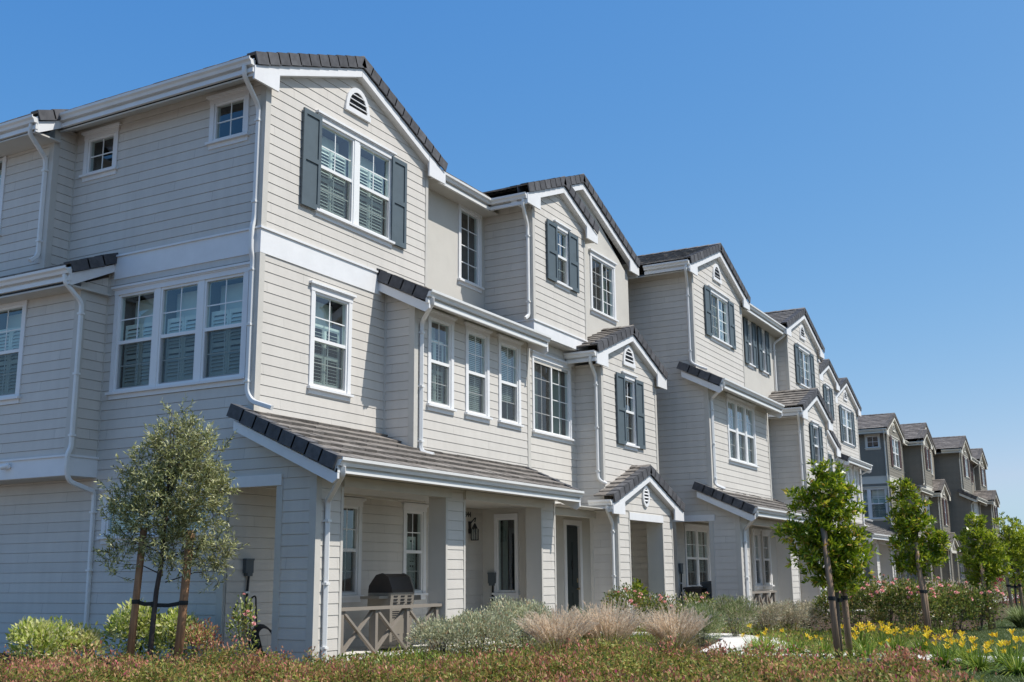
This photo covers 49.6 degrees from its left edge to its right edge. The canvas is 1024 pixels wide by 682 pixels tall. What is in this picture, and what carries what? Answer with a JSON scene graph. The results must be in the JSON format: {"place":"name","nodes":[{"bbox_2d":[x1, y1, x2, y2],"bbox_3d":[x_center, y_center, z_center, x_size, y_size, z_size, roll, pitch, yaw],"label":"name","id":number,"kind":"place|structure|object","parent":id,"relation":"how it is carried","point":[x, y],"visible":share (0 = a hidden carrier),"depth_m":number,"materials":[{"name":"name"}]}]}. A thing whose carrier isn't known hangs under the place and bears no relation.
{"place":"outdoors","nodes":[
{"label":"outdoors","id":0,"kind":"place"},
{"bbox_2d":[0,591,1023,681],"bbox_3d":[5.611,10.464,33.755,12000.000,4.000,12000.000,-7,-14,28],"label":"ground","id":1,"kind":"structure","parent":0,"point":[829,626],"depth_m":23.82,"materials":[{"name":"soil"}]},
{"bbox_2d":[5,615,81,661],"bbox_3d":[-6.433,4.202,15.239,1.048,0.856,1.007,-7,-14,28],"label":"variegated shrub","id":2,"kind":"object","parent":1,"relation":"on","point":[42,634],"visible":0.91,"depth_m":15.08,"materials":[{"name":"green plant"}]},
{"bbox_2d":[58,620,107,662],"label":"variegated shrub","id":3,"kind":"object","parent":1,"relation":"on","point":[87,636],"visible":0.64,"depth_m":15.44,"materials":[{"name":"green plant"}]},
{"bbox_2d":[100,598,165,661],"bbox_3d":[-5.771,4.454,16.972,1.035,1.059,0.979,-7,-14,28],"label":"variegated shrub","id":4,"kind":"object","parent":1,"relation":"on","point":[119,625],"visible":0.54,"depth_m":16.78,"materials":[{"name":"green plant"}]},
{"bbox_2d":[126,527,153,657],"bbox_3d":[-5.289,3.736,15.880,0.408,2.105,0.120,0,-12,-1],"label":"tree stake","id":5,"kind":"object","parent":1,"relation":"on","point":[136,602],"visible":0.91,"depth_m":15.85,"materials":[{"name":"brown wood"}]},
{"bbox_2d":[91,393,248,656],"bbox_3d":[-4.929,2.741,16.062,2.040,4.119,1.576,-7,-14,28],"label":"olive tree","id":6,"kind":"object","parent":1,"relation":"on","point":[169,465],"visible":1,"depth_m":16.02,"materials":[{"name":"green plant"}]},
{"bbox_2d":[151,530,194,660],"bbox_3d":[-4.875,3.752,15.851,0.576,2.056,0.133,-1,-12,4],"label":"tree stake","id":7,"kind":"object","parent":1,"relation":"on","point":[182,603],"visible":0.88,"depth_m":15.80,"materials":[{"name":"brown wood"}]},
{"bbox_2d":[140,606,210,662],"bbox_3d":[-5.042,4.439,16.682,1.035,0.976,0.948,1,-12,-8],"label":"variegated shrub","id":8,"kind":"object","parent":1,"relation":"on","point":[168,624],"visible":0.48,"depth_m":16.52,"materials":[{"name":"green plant"}]},
{"bbox_2d":[184,617,221,663],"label":"red shrub","id":9,"kind":"object","parent":1,"relation":"on","point":[197,643],"visible":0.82,"depth_m":16.14,"materials":[{"name":"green plant"}]},
{"bbox_2d":[225,593,259,666],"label":"rose bush","id":10,"kind":"object","parent":1,"relation":"on","point":[238,618],"visible":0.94,"depth_m":15.95,"materials":[{"name":"green plant"}]},
{"bbox_2d":[0,51,684,664],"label":"townhouse block","id":11,"kind":"structure","parent":1,"relation":"on","point":[352,313],"depth_m":20.23,"materials":[{"name":"beige"}]},
{"bbox_2d":[0,156,6,234],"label":"window","id":12,"kind":"structure","parent":11,"relation":"in","point":[3,161],"depth_m":21.34,"materials":[{"name":"white paint"}]},
{"bbox_2d":[0,300,28,404],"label":"window","id":13,"kind":"structure","parent":11,"relation":"in","point":[13,315],"depth_m":20.33,"materials":[{"name":"grey glass"}]},
{"bbox_2d":[79,122,121,181],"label":"window","id":14,"kind":"structure","parent":11,"relation":"in","point":[100,160],"depth_m":20.98,"materials":[{"name":"white paint"}]},
{"bbox_2d":[96,483,212,543],"bbox_3d":[-5.777,2.942,18.804,2.670,0.950,0.835,-7,-14,28],"label":"window","id":15,"kind":"structure","parent":11,"relation":"in","point":[104,524],"depth_m":18.95,"materials":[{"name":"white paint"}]},
{"bbox_2d":[105,261,249,399],"bbox_3d":[-5.572,-0.070,19.314,3.280,2.050,0.835,-7,-14,28],"label":"window","id":16,"kind":"structure","parent":11,"relation":"in","point":[187,331],"depth_m":19.14,"materials":[{"name":"white glass"}]},
{"bbox_2d":[205,86,252,149],"bbox_3d":[-4.765,-3.822,19.635,1.020,0.990,0.835,-7,-14,28],"label":"window","id":17,"kind":"structure","parent":11,"relation":"in","point":[229,110],"depth_m":19.46,"materials":[{"name":"white paint"}]},
{"bbox_2d":[249,595,271,659],"bbox_3d":[-3.981,4.563,17.660,0.318,0.989,0.578,-7,-14,28],"label":"garden hose","id":18,"kind":"object","parent":11,"relation":"on","point":[258,628],"visible":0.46,"depth_m":17.60,"materials":[{"name":"black rubber"}]},
{"bbox_2d":[307,280,356,401],"bbox_3d":[-3.544,0.064,19.977,0.835,1.990,1.290,-7,-14,28],"label":"window","id":19,"kind":"structure","parent":11,"relation":"in","point":[330,337],"depth_m":20.12,"materials":[{"name":"white glass"}]},
{"bbox_2d":[300,107,406,248],"bbox_3d":[-3.263,-2.973,21.191,0.835,1.990,3.226,-7,-14,28],"label":"window","id":20,"kind":"structure","parent":11,"relation":"in","point":[351,181],"depth_m":21.08,"materials":[{"name":"white glass"}]},
{"bbox_2d":[342,497,366,602],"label":"window","id":21,"kind":"structure","parent":11,"relation":"in","point":[353,507],"depth_m":20.58,"materials":[{"name":"white paint"}]},
{"bbox_2d":[360,573,420,650],"bbox_3d":[-2.161,4.784,19.623,0.564,1.316,1.279,-7,-14,28],"label":"barbecue grill","id":22,"kind":"object","parent":11,"relation":"on","point":[389,589],"visible":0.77,"depth_m":19.39,"materials":[{"name":"metal"}]},
{"bbox_2d":[401,502,428,599],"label":"window","id":23,"kind":"structure","parent":11,"relation":"in","point":[414,514],"depth_m":22.35,"materials":[{"name":"white paint"}]},
{"bbox_2d":[426,309,457,415],"bbox_3d":[-1.699,0.462,21.849,0.835,1.980,1.050,-7,-14,28],"label":"window","id":24,"kind":"structure","parent":11,"relation":"in","point":[440,341],"depth_m":21.89,"materials":[{"name":"white glass"}]},
{"bbox_2d":[457,204,484,292],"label":"window","id":25,"kind":"structure","parent":11,"relation":"in","point":[469,222],"depth_m":25.93,"materials":[{"name":"white glass"}]},
{"bbox_2d":[464,322,492,423],"bbox_3d":[-1.018,0.711,23.047,0.835,1.980,1.070,-7,-14,28],"label":"window","id":26,"kind":"structure","parent":11,"relation":"in","point":[477,338],"depth_m":23.08,"materials":[{"name":"white glass"}]},
{"bbox_2d":[492,513,519,598],"bbox_3d":[0.047,4.749,24.468,0.670,1.815,0.835,-7,-14,28],"label":"door","id":27,"kind":"structure","parent":11,"relation":"in","point":[506,542],"depth_m":24.36,"materials":[{"name":"white paint"}]},
{"bbox_2d":[497,334,523,430],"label":"window","id":28,"kind":"structure","parent":11,"relation":"in","point":[509,349],"depth_m":24.29,"materials":[{"name":"white paint"}]},
{"bbox_2d":[530,350,574,443],"bbox_3d":[0.649,1.397,26.340,0.835,1.980,2.130,-7,-14,28],"label":"window","id":29,"kind":"structure","parent":11,"relation":"in","point":[551,388],"depth_m":26.80,"materials":[{"name":"grey glass"}]},
{"bbox_2d":[546,219,579,292],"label":"window","id":30,"kind":"structure","parent":11,"relation":"in","point":[562,245],"depth_m":27.01,"materials":[{"name":"white paint"}]},
{"bbox_2d":[563,519,583,614],"bbox_3d":[1.516,5.844,27.716,0.128,2.690,1.020,-7,-14,28],"label":"front door","id":31,"kind":"structure","parent":11,"relation":"in","point":[572,536],"depth_m":27.83,"materials":[{"name":"black metal"}]},
{"bbox_2d":[588,248,618,324],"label":"window","id":32,"kind":"structure","parent":11,"relation":"in","point":[602,269],"depth_m":29.99,"materials":[{"name":"grey glass"}]},
{"bbox_2d":[615,371,645,450],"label":"window","id":33,"kind":"structure","parent":11,"relation":"in","point":[629,390],"depth_m":28.60,"materials":[{"name":"white paint"}]},
{"bbox_2d":[403,613,479,657],"bbox_3d":[-1.081,4.679,17.553,1.212,0.749,1.229,3,-12,-15],"label":"silver shrub","id":34,"kind":"object","parent":1,"relation":"on","point":[443,631],"visible":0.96,"depth_m":17.38,"materials":[{"name":"green plant"}]},
{"bbox_2d":[448,606,521,655],"bbox_3d":[-0.448,4.705,17.926,1.314,0.843,1.343,8,-15,-35],"label":"silver shrub","id":35,"kind":"object","parent":1,"relation":"on","point":[484,621],"visible":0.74,"depth_m":17.73,"materials":[{"name":"green plant"}]},
{"bbox_2d":[0,633,996,681],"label":"groundcover","id":36,"kind":"object","parent":1,"relation":"on","point":[891,667],"visible":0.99,"depth_m":12.56,"materials":[{"name":"green plant"}]},
{"bbox_2d":[485,594,558,651],"bbox_3d":[0.125,4.770,18.664,1.361,1.011,1.387,-7,-14,28],"label":"silver shrub","id":37,"kind":"object","parent":1,"relation":"on","point":[520,608],"visible":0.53,"depth_m":18.54,"materials":[{"name":"green plant"}]},
{"bbox_2d":[267,620,962,680],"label":"underplanting","id":38,"kind":"object","parent":1,"relation":"on","point":[418,655],"visible":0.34,"depth_m":18.86,"materials":[{"name":"green plant"}]},
{"bbox_2d":[598,580,650,629],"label":"rose bush","id":39,"kind":"object","parent":1,"relation":"on","point":[616,595],"visible":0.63,"depth_m":23.61,"materials":[{"name":"green plant"}]},
{"bbox_2d":[632,578,649,619],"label":"citrus plant","id":40,"kind":"object","parent":1,"relation":"on","point":[637,585],"visible":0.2,"depth_m":27.72,"materials":[{"name":"green plant"}]},
{"bbox_2d":[634,591,681,626],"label":"rose bush","id":41,"kind":"object","parent":1,"relation":"on","point":[659,601],"visible":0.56,"depth_m":23.56,"materials":[{"name":"green plant"}]},
{"bbox_2d":[672,591,718,631],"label":"rose bush","id":42,"kind":"object","parent":1,"relation":"on","point":[686,599],"visible":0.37,"depth_m":23.91,"materials":[{"name":"green plant"}]},
{"bbox_2d":[678,598,728,645],"bbox_3d":[3.457,5.146,20.222,1.061,0.914,1.082,-7,-14,28],"label":"sage mound","id":43,"kind":"object","parent":1,"relation":"on","point":[715,618],"visible":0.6,"depth_m":20.11,"materials":[{"name":"green plant"}]},
{"bbox_2d":[709,594,760,636],"bbox_3d":[4.497,5.577,22.464,1.075,0.942,1.072,-7,-14,28],"label":"sage mound","id":44,"kind":"object","parent":1,"relation":"on","point":[735,609],"visible":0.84,"depth_m":22.36,"materials":[{"name":"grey plant"}]},
{"bbox_2d":[628,243,850,622],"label":"townhouse block","id":45,"kind":"structure","parent":1,"relation":"on","point":[744,418],"depth_m":32.32,"materials":[{"name":"beige"}]},
{"bbox_2d":[683,523,710,586],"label":"window","id":46,"kind":"structure","parent":45,"relation":"in","point":[697,544],"depth_m":32.10,"materials":[{"name":"white glass"}]},
{"bbox_2d":[704,285,735,349],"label":"window","id":47,"kind":"structure","parent":45,"relation":"in","point":[719,311],"depth_m":33.60,"materials":[{"name":"white glass"}]},
{"bbox_2d":[725,393,758,469],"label":"window","id":48,"kind":"structure","parent":45,"relation":"in","point":[742,451],"depth_m":33.11,"materials":[{"name":"white glass"}]},
{"bbox_2d":[743,317,757,369],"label":"window","id":49,"kind":"structure","parent":45,"relation":"in","point":[749,328],"depth_m":37.13,"materials":[{"name":"grey glass"}]},
{"bbox_2d":[750,528,764,589],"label":"window","id":50,"kind":"structure","parent":45,"relation":"in","point":[756,533],"depth_m":34.00,"materials":[{"name":"white paint"}]},
{"bbox_2d":[757,326,770,376],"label":"window","id":51,"kind":"structure","parent":45,"relation":"in","point":[763,336],"depth_m":38.44,"materials":[{"name":"grey glass"}]},
{"bbox_2d":[761,529,774,588],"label":"window","id":52,"kind":"structure","parent":45,"relation":"in","point":[766,547],"depth_m":34.89,"materials":[{"name":"grey glass"}]},
{"bbox_2d":[794,342,815,388],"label":"window","id":53,"kind":"structure","parent":45,"relation":"in","point":[804,360],"depth_m":41.91,"materials":[{"name":"white glass"}]},
{"bbox_2d":[809,420,823,467],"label":"window","id":54,"kind":"structure","parent":45,"relation":"in","point":[816,437],"depth_m":37.96,"materials":[{"name":"white paint"}]},
{"bbox_2d":[737,623,785,652],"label":"daylily","id":55,"kind":"object","parent":1,"relation":"on","point":[765,645],"visible":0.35,"depth_m":17.90,"materials":[{"name":"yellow plant"}]},
{"bbox_2d":[738,601,786,632],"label":"dry shrub","id":56,"kind":"object","parent":1,"relation":"on","point":[766,613],"visible":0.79,"depth_m":23.98,"materials":[{"name":"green plant"}]},
{"bbox_2d":[768,598,813,632],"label":"dry shrub","id":57,"kind":"object","parent":1,"relation":"on","point":[791,613],"visible":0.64,"depth_m":24.43,"materials":[{"name":"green plant"}]},
{"bbox_2d":[777,628,816,653],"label":"daylily","id":58,"kind":"object","parent":1,"relation":"on","point":[789,646],"visible":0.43,"depth_m":17.48,"materials":[{"name":"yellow plant"}]},
{"bbox_2d":[787,596,829,630],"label":"dry shrub","id":59,"kind":"object","parent":1,"relation":"on","point":[806,604],"visible":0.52,"depth_m":25.01,"materials":[{"name":"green plant"}]},
{"bbox_2d":[803,634,833,652],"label":"daylily","id":60,"kind":"object","parent":1,"relation":"on","point":[822,645],"visible":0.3,"depth_m":17.51,"materials":[{"name":"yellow plant"}]},
{"bbox_2d":[770,457,880,654],"bbox_3d":[4.731,3.308,16.734,1.638,3.120,0.914,1,-12,-5],"label":"street tree","id":61,"kind":"object","parent":1,"relation":"on","point":[843,546],"visible":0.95,"depth_m":16.73,"materials":[{"name":"green plant"}]},
{"bbox_2d":[820,528,841,661],"bbox_3d":[4.796,3.822,16.535,0.182,2.034,0.375,-7,-14,28],"label":"tree stake","id":62,"kind":"object","parent":1,"relation":"on","point":[832,599],"visible":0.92,"depth_m":16.41,"materials":[{"name":"brown wood"}]},
{"bbox_2d":[809,587,859,630],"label":"rose bush","id":63,"kind":"object","parent":1,"relation":"on","point":[821,599],"visible":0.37,"depth_m":24.77,"materials":[{"name":"green plant"}]},
{"bbox_2d":[837,579,852,655],"bbox_3d":[4.969,4.072,16.680,0.296,1.603,0.123,7,-14,-31],"label":"tree stake","id":64,"kind":"object","parent":1,"relation":"on","point":[843,600],"visible":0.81,"depth_m":16.66,"materials":[{"name":"brown wood"}]},
{"bbox_2d":[834,578,880,631],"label":"rose bush","id":65,"kind":"object","parent":1,"relation":"on","point":[854,600],"visible":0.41,"depth_m":23.75,"materials":[{"name":"green plant"}]},
{"bbox_2d":[841,620,881,652],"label":"daylily","id":66,"kind":"object","parent":1,"relation":"on","point":[863,642],"visible":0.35,"depth_m":18.13,"materials":[{"name":"yellow plant"}]},
{"bbox_2d":[818,359,907,595],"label":"townhouse block","id":67,"kind":"structure","parent":1,"relation":"on","point":[839,397],"depth_m":53.86,"materials":[{"name":"beige"}]},
{"bbox_2d":[823,383,834,420],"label":"window","id":68,"kind":"structure","parent":67,"relation":"in","point":[827,392],"depth_m":50.21,"materials":[{"name":"white paint"}]},
{"bbox_2d":[839,404,855,447],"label":"window","id":69,"kind":"structure","parent":67,"relation":"in","point":[847,424],"depth_m":56.49,"materials":[{"name":"white glass"}]},
{"bbox_2d":[853,466,861,507],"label":"window","id":70,"kind":"structure","parent":67,"relation":"in","point":[856,477],"depth_m":53.95,"materials":[{"name":"white paint"}]},
{"bbox_2d":[841,626,890,661],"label":"daylily","id":71,"kind":"object","parent":1,"relation":"on","point":[868,652],"visible":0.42,"depth_m":16.43,"materials":[{"name":"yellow plant"}]},
{"bbox_2d":[860,621,904,646],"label":"daylily","id":72,"kind":"object","parent":1,"relation":"on","point":[880,636],"visible":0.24,"depth_m":18.89,"materials":[{"name":"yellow plant"}]},
{"bbox_2d":[857,573,917,632],"bbox_3d":[7.995,5.571,23.481,1.186,1.320,1.174,5,-13,-24],"label":"rose bush","id":73,"kind":"object","parent":1,"relation":"on","point":[876,593],"visible":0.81,"depth_m":23.38,"materials":[{"name":"green plant"}]},
{"bbox_2d":[863,629,922,663],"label":"daylily","id":74,"kind":"object","parent":1,"relation":"on","point":[887,640],"visible":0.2,"depth_m":15.84,"materials":[{"name":"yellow plant"}]},
{"bbox_2d":[876,625,912,650],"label":"daylily","id":75,"kind":"object","parent":1,"relation":"on","point":[898,640],"visible":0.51,"depth_m":18.43,"materials":[{"name":"yellow plant"}]},
{"bbox_2d":[857,413,960,594],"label":"townhouse block","id":76,"kind":"structure","parent":1,"relation":"on","point":[891,447],"depth_m":69.95,"materials":[{"name":"grey"}]},
{"bbox_2d":[864,434,880,449],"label":"window","id":77,"kind":"structure","parent":76,"relation":"in","point":[871,440],"depth_m":67.61,"materials":[{"name":"beige paint"}]},
{"bbox_2d":[862,486,889,520],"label":"window","id":78,"kind":"structure","parent":76,"relation":"in","point":[874,496],"depth_m":66.81,"materials":[{"name":"beige paint"}]},
{"bbox_2d":[890,435,901,469],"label":"window","id":79,"kind":"structure","parent":76,"relation":"in","point":[896,460],"depth_m":69.24,"materials":[{"name":"beige paint"}]},
{"bbox_2d":[881,574,938,633],"bbox_3d":[8.361,5.527,23.247,1.182,1.315,1.178,-7,-14,28],"label":"rose bush","id":80,"kind":"object","parent":1,"relation":"on","point":[910,589],"visible":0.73,"depth_m":23.15,"materials":[{"name":"green plant"}]},
{"bbox_2d":[883,475,951,596],"bbox_3d":[8.168,4.338,22.216,1.336,3.332,0.897,0,-12,-1],"label":"street tree","id":81,"kind":"object","parent":1,"relation":"on","point":[909,522],"visible":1,"depth_m":22.20,"materials":[{"name":"green plant"}]},
{"bbox_2d":[899,624,935,652],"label":"daylily","id":82,"kind":"object","parent":1,"relation":"on","point":[919,644],"visible":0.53,"depth_m":17.89,"materials":[{"name":"yellow plant"}]},
{"bbox_2d":[914,543,930,638],"bbox_3d":[8.155,4.994,21.981,0.182,1.955,0.294,-7,-14,28],"label":"tree stake","id":83,"kind":"object","parent":1,"relation":"on","point":[922,591],"visible":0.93,"depth_m":21.89,"materials":[{"name":"brown wood"}]},
{"bbox_2d":[909,574,959,631],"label":"rose bush","id":84,"kind":"object","parent":1,"relation":"on","point":[945,601],"visible":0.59,"depth_m":23.53,"materials":[{"name":"green plant"}]},
{"bbox_2d":[916,629,966,669],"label":"daylily","id":85,"kind":"object","parent":1,"relation":"on","point":[944,655],"visible":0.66,"depth_m":15.12,"materials":[{"name":"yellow plant"}]},
{"bbox_2d":[929,578,980,631],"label":"rose bush","id":86,"kind":"object","parent":1,"relation":"on","point":[962,595],"visible":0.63,"depth_m":24.03,"materials":[{"name":"green plant"}]},
{"bbox_2d":[947,632,990,665],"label":"daylily","id":87,"kind":"object","parent":1,"relation":"on","point":[962,653],"visible":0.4,"depth_m":15.20,"materials":[{"name":"yellow plant"}]},
{"bbox_2d":[931,435,1008,583],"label":"townhouse block","id":88,"kind":"structure","parent":1,"relation":"on","point":[960,467],"depth_m":79.89,"materials":[{"name":"grey"}]},
{"bbox_2d":[954,639,1002,672],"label":"daylily","id":89,"kind":"object","parent":1,"relation":"on","point":[979,663],"visible":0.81,"depth_m":14.38,"materials":[{"name":"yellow plant"}]},
{"bbox_2d":[953,511,1014,595],"bbox_3d":[10.716,5.218,25.035,1.306,2.740,0.974,-7,-14,28],"label":"street tree","id":90,"kind":"object","parent":1,"relation":"on","point":[991,560],"visible":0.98,"depth_m":25.05,"materials":[{"name":"green plant"}]},
{"bbox_2d":[979,562,992,629],"bbox_3d":[10.656,5.756,24.822,0.310,1.606,0.164,11,-16,-42],"label":"tree stake","id":91,"kind":"object","parent":1,"relation":"on","point":[984,585],"visible":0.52,"depth_m":24.79,"materials":[{"name":"brown wood"}]},
{"bbox_2d":[977,636,1023,676],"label":"daylily","id":92,"kind":"object","parent":1,"relation":"on","point":[1017,666],"visible":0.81,"depth_m":13.85,"materials":[{"name":"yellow plant"}]},
{"bbox_2d":[980,629,1023,668],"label":"daylily","id":93,"kind":"object","parent":1,"relation":"on","point":[999,650],"visible":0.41,"depth_m":14.92,"materials":[{"name":"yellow plant"}]},
{"bbox_2d":[987,511,1023,609],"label":"street tree","id":94,"kind":"object","parent":1,"relation":"on","point":[1013,537],"visible":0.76,"depth_m":30.55,"materials":[{"name":"green plant"}]},
{"bbox_2d":[992,577,1023,606],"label":"hedge shrub","id":95,"kind":"object","parent":1,"relation":"on","point":[1011,584],"visible":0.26,"depth_m":38.77,"materials":[{"name":"green plant"}]},
{"bbox_2d":[1005,572,1016,610],"bbox_3d":[13.700,7.001,30.314,0.364,1.407,0.127,4,-13,-20],"label":"tree stake","id":96,"kind":"object","parent":1,"relation":"on","point":[1008,586],"visible":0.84,"depth_m":30.29,"materials":[{"name":"brown wood"}]},
{"bbox_2d":[0,0,1023,573],"label":"sky","id":97,"kind":"structure","parent":0,"point":[858,165],"materials":[{"name":"blue"}]},
{"bbox_2d":[512,603,602,659],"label":"fountain grass","id":98,"kind":"object","parent":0,"point":[570,629],"depth_m":15.91,"materials":[{"name":"beige plant"}]},
{"bbox_2d":[554,597,651,656],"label":"fountain grass","id":99,"kind":"object","parent":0,"point":[609,621],"depth_m":16.31,"materials":[{"name":"beige plant"}]},
{"bbox_2d":[635,602,717,656],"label":"fountain grass","id":100,"kind":"object","parent":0,"point":[666,628],"depth_m":16.59,"materials":[{"name":"beige plant"}]},
{"bbox_2d":[683,586,706,605],"bbox_3d":[5.002,7.159,30.171,0.586,0.938,0.520,-7,-14,28],"label":"waste bin","id":101,"kind":"object","parent":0,"point":[699,590],"visible":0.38,"depth_m":30.04,"materials":[{"name":"brown plastic"}]},
{"bbox_2d":[600,632,1021,664],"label":"path","id":102,"kind":"structure","parent":0,"point":[733,640],"depth_m":20.05,"materials":[{"name":"concrete"}]},
{"bbox_2d":[860,577,905,621],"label":"rose bush","id":103,"kind":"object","parent":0,"point":[881,617],"depth_m":29.08,"materials":[{"name":"green plant"}]},
{"bbox_2d":[908,616,1023,681],"bbox_3d":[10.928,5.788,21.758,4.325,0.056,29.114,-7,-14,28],"label":"lawn","id":104,"kind":"structure","parent":0,"point":[1008,637],"depth_m":20.07,"materials":[{"name":"plant"}]},
{"bbox_2d":[955,580,1007,630],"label":"rose bush","id":105,"kind":"object","parent":104,"relation":"on","point":[982,598],"visible":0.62,"depth_m":24.40,"materials":[{"name":"green plant"}]},
{"bbox_2d":[999,600,1023,627],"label":"spiky plant","id":106,"kind":"object","parent":104,"relation":"on","point":[1017,618],"visible":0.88,"depth_m":25.37,"materials":[{"name":"green plant"}]},
{"bbox_2d":[963,578,1010,618],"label":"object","id":107,"kind":"object","parent":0,"point":[995,597],"depth_m":30.79,"materials":[{"name":"green plant"}]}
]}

